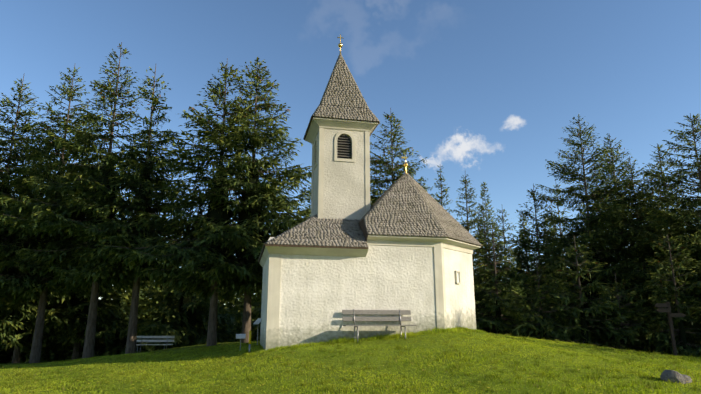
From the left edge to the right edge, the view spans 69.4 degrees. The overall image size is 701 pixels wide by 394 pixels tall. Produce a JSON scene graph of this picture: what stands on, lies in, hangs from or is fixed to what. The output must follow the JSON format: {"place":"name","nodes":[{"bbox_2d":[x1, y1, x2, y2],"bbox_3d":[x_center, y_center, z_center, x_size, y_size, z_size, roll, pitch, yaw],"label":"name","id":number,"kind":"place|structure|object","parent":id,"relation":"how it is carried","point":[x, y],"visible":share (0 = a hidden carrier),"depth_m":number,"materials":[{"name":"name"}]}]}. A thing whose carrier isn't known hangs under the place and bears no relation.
{"place":"outdoors","nodes":[
{"label":"outdoors","id":0,"kind":"place"},
{"bbox_2d":[0,330,700,393],"bbox_3d":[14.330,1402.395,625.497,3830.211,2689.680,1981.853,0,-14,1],"label":"terrain","id":1,"kind":"structure","parent":0,"point":[389,351],"depth_m":9.98,"materials":[{"name":"green plant"}]},
{"bbox_2d":[137,335,168,352],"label":"bench legs","id":2,"kind":"object","parent":1,"relation":"on","point":[141,341],"visible":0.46,"depth_m":24.88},
{"bbox_2d":[136,336,174,344],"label":"bench planks","id":3,"kind":"object","parent":2,"relation":"on","point":[155,340],"visible":0.65,"depth_m":25.09,"materials":[{"name":"grey wood"}]},
{"bbox_2d":[260,256,268,348],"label":"wall","id":4,"kind":"structure","parent":1,"relation":"on","point":[264,306],"depth_m":15.03,"materials":[{"name":"white paint"}]},
{"bbox_2d":[0,42,700,363],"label":"spruce","id":5,"kind":"object","parent":1,"relation":"on","point":[159,296],"depth_m":22.69,"materials":[{"name":"green plant"}]},
{"bbox_2d":[0,154,700,355],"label":"trunks","id":6,"kind":"object","parent":5,"relation":"attached to","point":[218,213],"visible":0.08,"depth_m":21.94,"materials":[{"name":"brown wood"}]},
{"bbox_2d":[245,327,459,356],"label":"fringe grass","id":7,"kind":"structure","parent":1,"relation":"on","point":[372,338],"depth_m":13.61,"materials":[{"name":"green plant"}]},
{"bbox_2d":[278,245,436,346],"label":"front wall","id":8,"kind":"structure","parent":1,"relation":"on","point":[318,294],"depth_m":14.10,"materials":[{"name":"white paint"}]},
{"bbox_2d":[259,234,480,350],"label":"wall trim","id":9,"kind":"structure","parent":1,"relation":"on","point":[275,253],"depth_m":14.32,"materials":[{"name":"white paint"}]},
{"bbox_2d":[258,244,367,263],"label":"eave boards","id":10,"kind":"object","parent":9,"relation":"on","point":[265,245],"visible":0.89,"depth_m":13.80,"materials":[{"name":"brown wood"}]},
{"bbox_2d":[260,58,479,256],"bbox_3d":[0.704,-1.518,17.153,7.075,7.128,4.405,3,-14,-12],"label":"roof underlay","id":11,"kind":"object","parent":9,"relation":"on","point":[371,133],"visible":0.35,"depth_m":16.09,"materials":[{"name":"grey"}]},
{"bbox_2d":[258,54,482,261],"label":"shingles","id":12,"kind":"object","parent":9,"relation":"on","point":[407,205],"visible":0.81,"depth_m":15.47,"materials":[{"name":"grey wood"}]},
{"bbox_2d":[337,34,407,172],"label":"finials","id":13,"kind":"object","parent":12,"relation":"on","point":[340,44],"visible":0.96,"depth_m":17.76,"materials":[{"name":"gold metal"}]},
{"bbox_2d":[359,219,481,246],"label":"shingled roof","id":14,"kind":"structure","parent":9,"relation":"on","point":[362,226],"depth_m":14.76,"materials":[{"name":"brown wood"}]},
{"bbox_2d":[305,117,377,234],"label":"tower trim","id":15,"kind":"structure","parent":14,"relation":"on","point":[318,124],"depth_m":16.11,"materials":[{"name":"white paint"}]},
{"bbox_2d":[312,132,318,215],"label":"tower wall","id":16,"kind":"structure","parent":15,"relation":"attached to","point":[315,193],"depth_m":16.44,"materials":[{"name":"paint"}]},
{"bbox_2d":[304,116,378,139],"bbox_3d":[-0.357,-2.213,17.087,2.180,0.001,2.180,3,-14,-12],"label":"roof eave","id":17,"kind":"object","parent":15,"relation":"on","point":[331,118],"depth_m":16.16,"materials":[{"name":"brown wood"}]},
{"bbox_2d":[323,128,365,219],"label":"wall","id":18,"kind":"structure","parent":15,"relation":"attached to","point":[343,190],"depth_m":15.85,"materials":[{"name":"paint"}]},
{"bbox_2d":[337,136,350,157],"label":"window louvers","id":19,"kind":"object","parent":18,"relation":"in","point":[343,147],"depth_m":16.29,"materials":[{"name":"wood"}]},
{"bbox_2d":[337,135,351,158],"bbox_3d":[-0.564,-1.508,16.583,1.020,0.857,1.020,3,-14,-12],"label":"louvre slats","id":20,"kind":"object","parent":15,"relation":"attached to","point":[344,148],"visible":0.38,"depth_m":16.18,"materials":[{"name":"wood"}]},
{"bbox_2d":[353,309,405,342],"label":"bench legs","id":21,"kind":"object","parent":1,"relation":"on","point":[358,326],"visible":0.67,"depth_m":13.68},
{"bbox_2d":[342,310,416,325],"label":"chapel bench planks","id":22,"kind":"object","parent":21,"relation":"on","point":[377,312],"visible":1,"depth_m":13.91,"materials":[{"name":"grey wood"}]},
{"bbox_2d":[443,248,476,329],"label":"apse wall","id":23,"kind":"structure","parent":1,"relation":"on","point":[460,305],"depth_m":15.48,"materials":[{"name":"white paint"}]},
{"bbox_2d":[455,271,460,283],"bbox_3d":[3.272,2.456,15.442,0.250,0.390,0.060,16,-21,-49],"label":"window frame","id":24,"kind":"object","parent":23,"relation":"attached to","point":[456,281],"visible":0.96,"depth_m":15.38,"materials":[{"name":"white paint"}]},
{"bbox_2d":[448,326,487,332],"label":"grass","id":25,"kind":"structure","parent":1,"relation":"on","point":[462,329],"depth_m":14.91,"materials":[{"name":"green plant"}]},
{"bbox_2d":[487,279,529,333],"bbox_3d":[6.979,5.133,22.176,1.975,3.150,1.912,0,-14,1],"label":"shrub","id":26,"kind":"object","parent":1,"relation":"on","point":[506,313],"visible":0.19,"depth_m":22.04,"materials":[{"name":"green plant"}]},
{"bbox_2d":[535,330,569,340],"bbox_3d":[9.174,6.722,23.469,2.018,2.488,2.102,0,-14,1],"label":"shrub","id":27,"kind":"object","parent":1,"relation":"on","point":[559,336],"visible":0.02,"depth_m":23.12,"materials":[{"name":"green plant"}]},
{"bbox_2d":[654,302,685,354],"bbox_3d":[11.435,4.879,18.009,1.046,2.250,0.281,-1,-14,6],"label":"signpost","id":28,"kind":"object","parent":1,"relation":"on","point":[670,314],"visible":0.94,"depth_m":18.14,"materials":[{"name":"brown wood"}]},
{"bbox_2d":[660,370,691,383],"bbox_3d":[5.524,3.058,8.536,0.563,0.280,0.396,7,-16,-27],"label":"boulder","id":29,"kind":"object","parent":1,"relation":"on","point":[670,375],"visible":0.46,"depth_m":8.41,"materials":[{"name":"grey stone"}]},
{"bbox_2d":[0,0,700,304],"label":"sky","id":30,"kind":"structure","parent":0,"point":[487,91],"materials":[{"name":"blue"}]},
{"bbox_3d":[-3.224,4.348,14.823,0.021,0.520,0.024,0,-14,1],"label":"information sign stake","id":31,"kind":"object","parent":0,"visible":0},
{"bbox_2d":[236,334,245,338],"bbox_3d":[-3.224,4.092,14.871,0.280,0.130,0.167,3,-14,-10],"label":"sign","id":32,"kind":"object","parent":31,"relation":"on","point":[240,336],"visible":1,"depth_m":14.85,"materials":[{"name":"white"}]},
{"bbox_3d":[-2.996,4.449,16.340,0.021,0.850,0.024,0,-14,1],"label":"information sign stake","id":33,"kind":"object","parent":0,"visible":0},
{"bbox_2d":[253,318,260,323],"bbox_3d":[-2.997,4.033,16.427,0.220,0.190,0.247,-8,-16,28],"label":"information sign","id":34,"kind":"object","parent":33,"relation":"attached to","point":[258,321],"visible":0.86,"depth_m":16.41,"materials":[{"name":"white metal"}]}
]}

